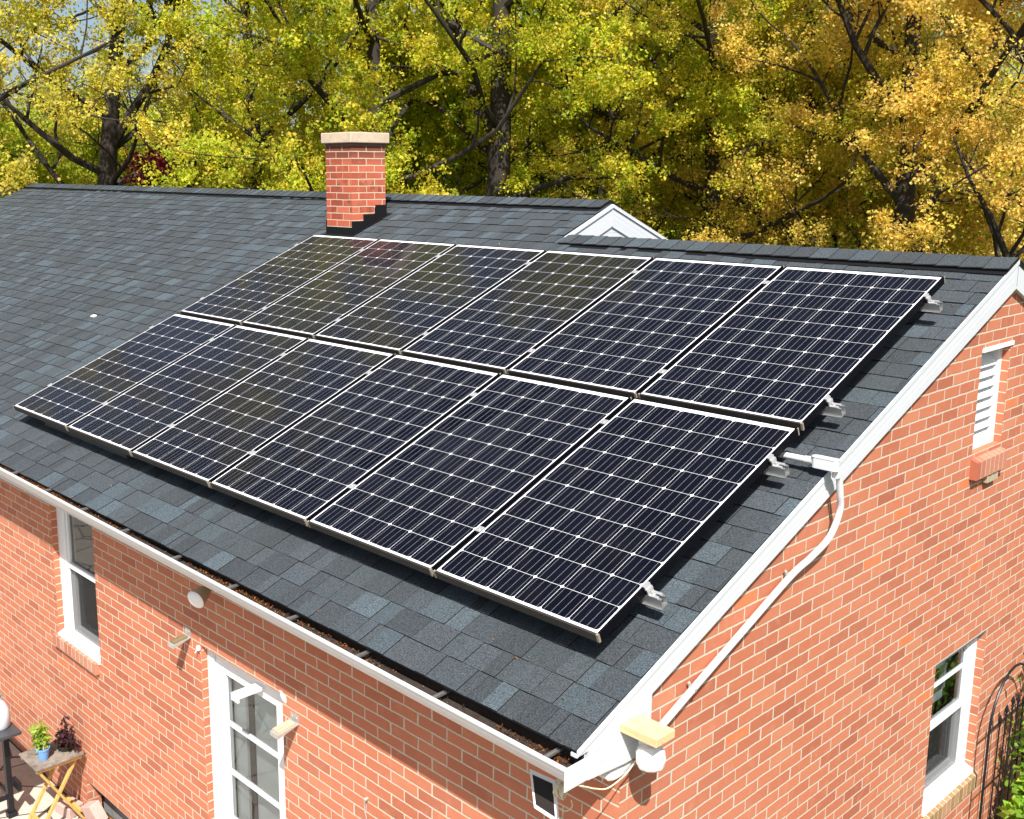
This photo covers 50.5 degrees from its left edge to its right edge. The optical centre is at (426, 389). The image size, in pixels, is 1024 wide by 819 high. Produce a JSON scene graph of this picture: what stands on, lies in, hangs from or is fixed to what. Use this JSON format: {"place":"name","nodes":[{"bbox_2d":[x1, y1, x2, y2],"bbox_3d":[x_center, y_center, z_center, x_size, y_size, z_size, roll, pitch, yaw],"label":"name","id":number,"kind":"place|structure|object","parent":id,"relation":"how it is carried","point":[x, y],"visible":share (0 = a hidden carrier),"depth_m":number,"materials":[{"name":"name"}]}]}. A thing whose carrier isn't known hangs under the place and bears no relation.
{"place":"outdoors","nodes":[
{"label":"outdoors","id":0,"kind":"place"},
{"bbox_2d":[0,741,85,818],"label":"patio","id":1,"kind":"structure","parent":0,"point":[30,779],"depth_m":9.20,"materials":[{"name":"beige stone"}]},
{"bbox_2d":[0,722,21,818],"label":"grill cart","id":2,"kind":"object","parent":1,"relation":"on","point":[11,730],"visible":1,"depth_m":8.78,"materials":[{"name":"metal"}]},
{"bbox_2d":[0,693,10,730],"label":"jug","id":3,"kind":"object","parent":2,"relation":"on","point":[5,720],"visible":1,"depth_m":8.65,"materials":[{"name":"ceramic"}]},
{"bbox_2d":[19,741,85,818],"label":"folding tray table","id":4,"kind":"object","parent":1,"relation":"on","point":[55,759],"visible":0.79,"depth_m":8.63,"materials":[{"name":"yellow wood"}]},
{"bbox_2d":[27,719,52,760],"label":"potted plant","id":5,"kind":"object","parent":4,"relation":"on","point":[40,737],"visible":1,"depth_m":8.54,"materials":[{"name":"green plant"}]},
{"bbox_2d":[53,715,81,751],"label":"potted plant","id":6,"kind":"object","parent":4,"relation":"on","point":[65,742],"visible":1,"depth_m":8.64,"materials":[{"name":"purple plant"}]},
{"bbox_2d":[55,795,82,818],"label":"paver stone","id":7,"kind":"object","parent":1,"relation":"on","point":[63,808],"visible":0.62,"depth_m":8.87,"materials":[{"name":"pink stone"}]},
{"bbox_2d":[81,800,107,818],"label":"paver stone","id":8,"kind":"object","parent":1,"relation":"on","point":[93,809],"visible":1,"depth_m":8.70,"materials":[{"name":"pink stone"}]},
{"bbox_2d":[9,200,986,818],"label":"ground","id":9,"kind":"structure","parent":0,"point":[63,792],"depth_m":9.49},
{"bbox_2d":[0,112,34,195],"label":"tall bush","id":10,"kind":"object","parent":9,"relation":"on","point":[10,150],"depth_m":29.10,"materials":[{"name":"green plant"}]},
{"bbox_2d":[0,60,163,183],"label":"background tree","id":11,"kind":"object","parent":9,"relation":"on","point":[49,123],"visible":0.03,"depth_m":35.59,"materials":[{"name":"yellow plant"}]},
{"bbox_2d":[0,79,211,197],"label":"tall bush","id":12,"kind":"object","parent":9,"relation":"on","point":[41,170],"visible":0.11,"depth_m":28.55,"materials":[{"name":"green plant"}]},
{"bbox_2d":[0,0,215,195],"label":"maple tree","id":13,"kind":"object","parent":9,"relation":"on","point":[11,182],"visible":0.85,"depth_m":21.29,"materials":[{"name":"yellow plant"}]},
{"bbox_2d":[88,139,198,186],"bbox_3d":[-6.591,-2.700,24.633,4.006,5.990,4.318,1,11,5],"label":"red shrub","id":14,"kind":"object","parent":9,"relation":"on","point":[149,159],"visible":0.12,"depth_m":23.85,"materials":[{"name":"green plant"}]},
{"bbox_2d":[0,0,325,194],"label":"maple tree","id":15,"kind":"object","parent":9,"relation":"on","point":[114,138],"visible":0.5,"depth_m":24.02,"materials":[{"name":"yellow plant"}]},
{"bbox_2d":[49,83,291,188],"bbox_3d":[-7.614,-5.298,33.359,6.844,8.174,8.763,-10,15,-41],"label":"tall bush","id":16,"kind":"object","parent":9,"relation":"on","point":[123,157],"visible":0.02,"depth_m":31.29,"materials":[{"name":"green plant"}]},
{"bbox_2d":[79,58,314,188],"bbox_3d":[-7.789,-8.052,41.114,11.009,10.024,10.294,1,11,8],"label":"background tree","id":17,"kind":"object","parent":9,"relation":"on","point":[153,116],"visible":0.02,"depth_m":38.94,"materials":[{"name":"yellow plant"}]},
{"bbox_2d":[128,31,348,189],"bbox_3d":[-3.947,-5.615,31.949,9.382,9.802,7.668,-3,12,-16],"label":"tall bush","id":18,"kind":"object","parent":9,"relation":"on","point":[301,119],"visible":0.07,"depth_m":30.47,"materials":[{"name":"green plant"}]},
{"bbox_2d":[0,0,479,187],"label":"maple tree","id":19,"kind":"object","parent":9,"relation":"on","point":[321,79],"visible":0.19,"depth_m":25.48,"materials":[{"name":"yellow plant"}]},
{"bbox_2d":[130,0,467,193],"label":"background tree","id":20,"kind":"object","parent":9,"relation":"on","point":[224,14],"visible":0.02,"depth_m":34.27,"materials":[{"name":"yellow plant"}]},
{"bbox_2d":[220,16,515,195],"bbox_3d":[-1.254,-5.528,29.912,9.121,9.439,8.140,-1,11,-2],"label":"tall bush","id":21,"kind":"object","parent":9,"relation":"on","point":[412,162],"visible":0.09,"depth_m":28.65,"materials":[{"name":"green plant"}]},
{"bbox_2d":[97,0,657,197],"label":"maple tree","id":22,"kind":"object","parent":9,"relation":"on","point":[294,35],"visible":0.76,"depth_m":21.96,"materials":[{"name":"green plant"}]},
{"bbox_2d":[284,0,637,194],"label":"background tree","id":23,"kind":"object","parent":9,"relation":"on","point":[333,61],"depth_m":33.42,"materials":[{"name":"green plant"}]},
{"bbox_2d":[0,131,1023,818],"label":"brick house","id":24,"kind":"structure","parent":9,"relation":"on","point":[868,661],"depth_m":6.46,"materials":[{"name":"brick"}]},
{"bbox_2d":[45,422,129,674],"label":"front window","id":25,"kind":"structure","parent":24,"relation":"in","point":[79,639],"depth_m":8.69,"materials":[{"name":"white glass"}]},
{"bbox_2d":[168,626,190,648],"bbox_3d":[-1.623,1.634,7.099,0.134,0.099,0.070,-10,15,-41],"label":"wall bracket","id":26,"kind":"object","parent":24,"relation":"attached to","point":[177,641],"depth_m":7.09,"materials":[{"name":"metal"}]},
{"bbox_2d":[187,586,212,607],"bbox_3d":[-1.350,1.209,6.650,0.124,0.249,0.233,9,14,37],"label":"spot lamp","id":27,"kind":"object","parent":24,"relation":"attached to","point":[198,597],"visible":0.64,"depth_m":6.58,"materials":[{"name":"white metal"}]},
{"bbox_2d":[231,683,261,703],"bbox_3d":[-1.095,1.857,6.586,0.179,0.048,0.080,-10,15,-41],"label":"door bracket","id":28,"kind":"object","parent":24,"relation":"attached to","point":[241,693],"depth_m":6.56,"materials":[{"name":"white plastic"}]},
{"bbox_2d":[207,649,285,818],"bbox_3d":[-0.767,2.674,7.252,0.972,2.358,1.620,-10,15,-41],"label":"door","id":29,"kind":"structure","parent":24,"relation":"in","point":[248,762],"depth_m":7.03,"materials":[{"name":"white glass"}]},
{"bbox_2d":[270,711,298,739],"bbox_3d":[-0.821,1.948,6.252,0.149,0.094,0.080,-10,15,-41],"label":"wall bracket","id":30,"kind":"object","parent":24,"relation":"attached to","point":[279,731],"depth_m":6.24,"materials":[{"name":"metal"}]},
{"bbox_2d":[0,465,576,767],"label":"gutter leaf litter","id":31,"kind":"object","parent":24,"relation":"on","point":[212,576],"visible":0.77,"depth_m":5.74,"materials":[{"name":"brown plant"}]},
{"bbox_2d":[364,797,368,818],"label":"wall anchor","id":32,"kind":"object","parent":24,"relation":"attached to","point":[366,798],"depth_m":5.85,"materials":[{"name":"metal"}]},
{"bbox_2d":[1,223,953,698],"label":"roof leaf flecks","id":33,"kind":"object","parent":24,"relation":"on","point":[279,379],"visible":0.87,"depth_m":7.77,"materials":[{"name":"orange plant"}]},
{"bbox_2d":[530,769,561,818],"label":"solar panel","id":34,"kind":"object","parent":24,"relation":"attached to","point":[545,800],"visible":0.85,"depth_m":4.48,"materials":[{"name":"plastic"}]},
{"bbox_2d":[553,781,572,811],"bbox_3d":[0.563,1.682,4.458,0.092,0.152,0.081,-10,15,-41],"label":"cable coil","id":35,"kind":"object","parent":34,"relation":"hanging from","point":[561,795],"visible":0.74,"depth_m":4.42,"materials":[{"name":"beige plastic"}]},
{"bbox_2d":[578,760,635,789],"bbox_3d":[0.734,1.527,4.334,0.368,0.154,0.043,-7,13,-29],"label":"cable","id":36,"kind":"object","parent":24,"relation":"attached to","point":[625,774],"visible":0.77,"depth_m":4.34,"materials":[{"name":"white plastic"}]},
{"bbox_2d":[599,760,633,780],"bbox_3d":[0.778,1.561,4.478,0.180,0.068,0.084,-10,15,-41],"label":"motion sensor","id":37,"kind":"object","parent":24,"relation":"attached to","point":[615,773],"visible":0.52,"depth_m":4.43,"materials":[{"name":"white plastic"}]},
{"bbox_2d":[620,714,674,747],"bbox_3d":[0.891,1.373,4.341,0.124,0.035,0.176,-10,15,-41],"label":"wood block","id":38,"kind":"object","parent":24,"relation":"attached to","point":[648,731],"depth_m":4.32,"materials":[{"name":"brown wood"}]},
{"bbox_2d":[636,741,665,772],"bbox_3d":[0.909,1.470,4.362,0.124,0.159,0.125,-10,15,-41],"label":"flood light","id":39,"kind":"object","parent":38,"relation":"hanging from","point":[650,759],"visible":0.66,"depth_m":4.32,"materials":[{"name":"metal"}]},
{"bbox_2d":[639,594,667,610],"bbox_3d":[-1.099,0.497,6.880,0.105,0.094,6.247,-36,31,-32],"label":"mounting rail","id":40,"kind":"object","parent":24,"relation":"attached to","point":[660,603],"visible":0.09,"depth_m":4.64,"materials":[{"name":"metal"}]},
{"bbox_2d":[13,313,236,430],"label":"solar panel","id":41,"kind":"object","parent":40,"relation":"on","point":[72,397],"visible":0.91,"depth_m":8.93,"materials":[{"name":"laminate"}]},
{"bbox_2d":[66,325,308,456],"bbox_3d":[-1.806,-0.039,8.247,1.668,0.041,1.006,-36,31,-32],"label":"solar panel","id":42,"kind":"object","parent":40,"relation":"attached to","point":[159,402],"visible":0.91,"depth_m":8.18,"materials":[{"name":"laminate"}]},
{"bbox_2d":[130,338,395,487],"bbox_3d":[-1.118,0.108,7.506,1.668,0.041,1.006,-36,31,-32],"label":"solar panel","id":43,"kind":"object","parent":40,"relation":"attached to","point":[238,422],"visible":0.91,"depth_m":7.43,"materials":[{"name":"laminate"}]},
{"bbox_2d":[347,483,355,488],"bbox_3d":[-0.417,0.565,6.133,0.040,0.050,0.038,-36,31,-32],"label":"clamp","id":44,"kind":"object","parent":40,"relation":"attached to","point":[351,486],"visible":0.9,"depth_m":6.12,"materials":[{"name":"metal"}]},
{"bbox_2d":[307,373,631,576],"bbox_3d":[0.258,0.403,6.024,1.668,0.041,1.006,-36,31,-32],"label":"solar panel","id":45,"kind":"object","parent":40,"relation":"on","point":[430,500],"visible":0.91,"depth_m":5.94,"materials":[{"name":"glass"}]},
{"bbox_2d":[474,526,484,531],"bbox_3d":[0.271,0.712,5.392,0.040,0.050,0.038,-36,31,-32],"label":"clamp","id":46,"kind":"object","parent":40,"relation":"attached to","point":[479,528],"visible":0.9,"depth_m":5.38,"materials":[{"name":"metal"}]},
{"bbox_2d":[433,398,799,642],"bbox_3d":[0.946,0.550,5.283,1.668,0.041,1.006,-36,31,-32],"label":"solar panel","id":47,"kind":"object","parent":40,"relation":"on","point":[593,532],"visible":1,"depth_m":5.18,"materials":[{"name":"glass"}]},
{"bbox_2d":[641,581,662,598],"bbox_3d":[0.971,0.864,4.640,0.040,0.046,0.074,-36,31,-32],"label":"end clamp","id":48,"kind":"object","parent":40,"relation":"attached to","point":[647,586],"visible":1,"depth_m":4.64,"materials":[{"name":"metal"}]},
{"bbox_2d":[659,452,843,725],"bbox_3d":[1.371,0.886,5.019,1.504,1.014,0.462,-10,15,-41],"label":"conduit","id":49,"kind":"object","parent":24,"relation":"attached to","point":[826,463],"visible":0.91,"depth_m":5.14,"materials":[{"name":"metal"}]},
{"bbox_2d":[762,464,789,478],"bbox_3d":[-0.386,-0.021,7.438,0.105,0.094,6.247,-36,31,-32],"label":"mounting rail","id":50,"kind":"object","parent":24,"relation":"attached to","point":[783,472],"visible":0.09,"depth_m":5.20,"materials":[{"name":"metal"}]},
{"bbox_2d":[209,354,500,526],"bbox_3d":[-0.430,0.256,6.765,1.668,0.041,1.006,-36,31,-32],"label":"solar panel","id":51,"kind":"object","parent":50,"relation":"on","point":[304,470],"visible":0.91,"depth_m":6.69,"materials":[{"name":"glass"}]},
{"bbox_2d":[599,419,608,424],"bbox_3d":[0.983,0.194,5.951,0.040,0.050,0.038,-36,31,-32],"label":"clamp","id":52,"kind":"object","parent":50,"relation":"attached to","point":[603,421],"visible":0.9,"depth_m":5.94,"materials":[{"name":"metal"}]},
{"bbox_2d":[766,454,784,468],"bbox_3d":[1.683,0.346,5.199,0.040,0.046,0.074,-36,31,-32],"label":"end clamp","id":53,"kind":"object","parent":50,"relation":"attached to","point":[773,460],"visible":1,"depth_m":5.20,"materials":[{"name":"metal"}]},
{"bbox_2d":[819,405,845,417],"bbox_3d":[0.002,-0.303,7.742,0.105,0.094,6.247,-36,31,-32],"label":"mounting rail","id":54,"kind":"object","parent":24,"relation":"attached to","point":[840,412],"visible":0.11,"depth_m":5.50,"materials":[{"name":"metal"}]},
{"bbox_2d":[179,234,379,324],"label":"solar panel","id":55,"kind":"object","parent":54,"relation":"attached to","point":[239,300],"visible":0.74,"depth_m":9.84,"materials":[{"name":"glass"}]},
{"bbox_2d":[241,239,456,338],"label":"solar panel","id":56,"kind":"object","parent":54,"relation":"attached to","point":[313,307],"visible":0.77,"depth_m":9.10,"materials":[{"name":"glass"}]},
{"bbox_2d":[314,244,546,354],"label":"solar panel","id":57,"kind":"object","parent":54,"relation":"attached to","point":[397,317],"visible":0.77,"depth_m":8.35,"materials":[{"name":"glass"}]},
{"bbox_2d":[506,257,783,398],"bbox_3d":[1.423,-0.443,6.936,1.668,0.041,1.006,-36,31,-32],"label":"solar panel","id":58,"kind":"object","parent":54,"relation":"on","point":[629,337],"visible":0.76,"depth_m":6.86,"materials":[{"name":"glass"}]},
{"bbox_2d":[638,266,944,430],"bbox_3d":[2.111,-0.296,6.195,1.668,0.041,1.006,-36,31,-32],"label":"solar panel","id":59,"kind":"object","parent":54,"relation":"on","point":[792,346],"visible":0.91,"depth_m":6.11,"materials":[{"name":"glass"}]},
{"bbox_2d":[823,395,841,408],"bbox_3d":[2.071,0.064,5.503,0.040,0.046,0.074,-36,31,-32],"label":"end clamp","id":60,"kind":"object","parent":54,"relation":"attached to","point":[829,400],"visible":1,"depth_m":5.50,"materials":[{"name":"metal"}]},
{"bbox_2d":[918,301,942,312],"bbox_3d":[0.796,-0.879,8.365,0.105,0.093,6.247,-36,31,-32],"label":"mounting rail","id":61,"kind":"object","parent":24,"relation":"attached to","point":[933,308],"visible":0.09,"depth_m":6.13,"materials":[{"name":"metal"}]},
{"bbox_2d":[401,250,653,373],"bbox_3d":[0.735,-0.591,7.678,1.668,0.041,1.006,-36,31,-32],"label":"solar panel","id":62,"kind":"object","parent":61,"relation":"on","point":[540,300],"visible":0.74,"depth_m":7.61,"materials":[{"name":"glass"}]},
{"bbox_2d":[923,293,938,303],"bbox_3d":[2.865,-0.513,6.125,0.040,0.046,0.074,-36,31,-32],"label":"end clamp","id":63,"kind":"object","parent":61,"relation":"attached to","point":[927,296],"visible":1,"depth_m":6.13,"materials":[{"name":"metal"}]},
{"bbox_2d":[921,630,985,818],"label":"gable window","id":64,"kind":"structure","parent":24,"relation":"in","point":[948,779],"depth_m":7.28,"materials":[{"name":"white glass"}]},
{"bbox_2d":[352,15,673,230],"bbox_3d":[1.981,-5.733,30.661,8.960,9.533,8.344,-1,11,-4],"label":"tall bush","id":65,"kind":"object","parent":9,"relation":"on","point":[436,173],"visible":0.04,"depth_m":28.53,"materials":[{"name":"green plant"}]},
{"bbox_2d":[54,120,988,247],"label":"distant wood","id":66,"kind":"object","parent":9,"relation":"on","point":[575,187],"visible":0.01,"depth_m":72.72,"materials":[{"name":"green plant"}]},
{"bbox_2d":[261,0,822,197],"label":"maple tree","id":67,"kind":"object","parent":9,"relation":"on","point":[497,165],"visible":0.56,"depth_m":23.09,"materials":[{"name":"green plant"}]},
{"bbox_2d":[351,0,801,237],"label":"maple tree","id":68,"kind":"object","parent":9,"relation":"on","point":[440,84],"visible":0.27,"depth_m":25.03,"materials":[{"name":"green plant"}]},
{"bbox_2d":[479,58,691,228],"bbox_3d":[3.820,-4.879,31.031,9.465,9.658,7.878,-10,15,-41],"label":"tall bush","id":69,"kind":"object","parent":9,"relation":"on","point":[549,113],"visible":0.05,"depth_m":28.89,"materials":[{"name":"green plant"}]},
{"bbox_2d":[436,0,819,239],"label":"background tree","id":70,"kind":"object","parent":9,"relation":"on","point":[526,14],"visible":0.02,"depth_m":32.46,"materials":[{"name":"green plant"}]},
{"bbox_2d":[511,19,818,240],"bbox_3d":[6.252,-5.232,29.362,8.518,9.045,8.219,-10,15,-41],"label":"tall bush","id":71,"kind":"object","parent":9,"relation":"on","point":[577,128],"visible":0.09,"depth_m":27.50,"materials":[{"name":"green plant"}]},
{"bbox_2d":[534,0,875,238],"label":"background tree","id":72,"kind":"object","parent":9,"relation":"on","point":[637,3],"depth_m":32.57,"materials":[{"name":"green plant"}]},
{"bbox_2d":[477,0,972,242],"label":"maple tree","id":73,"kind":"object","parent":9,"relation":"on","point":[673,9],"visible":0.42,"depth_m":22.92,"materials":[{"name":"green plant"}]},
{"bbox_2d":[585,13,886,247],"bbox_3d":[8.689,-5.410,28.878,9.158,9.574,8.609,-10,15,-41],"label":"tall bush","id":74,"kind":"object","parent":9,"relation":"on","point":[795,95],"visible":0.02,"depth_m":26.94,"materials":[{"name":"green plant"}]},
{"bbox_2d":[588,0,1023,246],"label":"maple tree","id":75,"kind":"object","parent":9,"relation":"on","point":[742,216],"visible":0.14,"depth_m":23.70,"materials":[{"name":"yellow plant"}]},
{"bbox_2d":[634,0,1023,247],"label":"background tree","id":76,"kind":"object","parent":9,"relation":"on","point":[1013,70],"depth_m":30.27,"materials":[{"name":"yellow plant"}]},
{"bbox_2d":[671,0,1023,255],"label":"maple tree","id":77,"kind":"object","parent":9,"relation":"on","point":[905,229],"visible":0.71,"depth_m":20.05,"materials":[{"name":"yellow plant"}]},
{"bbox_2d":[687,3,1023,256],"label":"tall bush","id":78,"kind":"object","parent":9,"relation":"on","point":[834,213],"visible":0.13,"depth_m":25.05,"materials":[{"name":"yellow plant"}]},
{"bbox_2d":[751,1,1023,256],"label":"tall bush","id":79,"kind":"object","parent":9,"relation":"on","point":[835,178],"visible":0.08,"depth_m":24.16,"materials":[{"name":"yellow plant"}]},
{"bbox_2d":[825,0,1023,262],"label":"maple tree","id":80,"kind":"object","parent":9,"relation":"on","point":[978,134],"visible":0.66,"depth_m":18.53,"materials":[{"name":"yellow plant"}]},
{"bbox_2d":[867,60,1023,252],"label":"background tree","id":81,"kind":"object","parent":9,"relation":"on","point":[984,117],"depth_m":30.93,"materials":[{"name":"yellow plant"}]},
{"bbox_2d":[916,104,1023,256],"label":"tall bush","id":82,"kind":"object","parent":9,"relation":"on","point":[975,235],"visible":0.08,"depth_m":23.96,"materials":[{"name":"yellow plant"}]},
{"bbox_2d":[978,662,1023,818],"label":"garden trellis","id":83,"kind":"object","parent":9,"relation":"on","point":[1006,709],"visible":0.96,"depth_m":7.42,"materials":[{"name":"black paint"}]},
{"bbox_2d":[996,775,1023,818],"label":"shrub","id":84,"kind":"object","parent":9,"relation":"on","point":[1009,811],"visible":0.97,"depth_m":7.50,"materials":[{"name":"green plant"}]},
{"bbox_2d":[997,678,1023,811],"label":"climbing shrub","id":85,"kind":"object","parent":9,"relation":"on","point":[1017,767],"visible":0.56,"depth_m":7.61,"materials":[{"name":"green plant"}]},
{"bbox_2d":[0,0,1023,187],"label":"sky","id":86,"kind":"structure","parent":0,"point":[86,48],"materials":[{"name":"white"}]}
]}

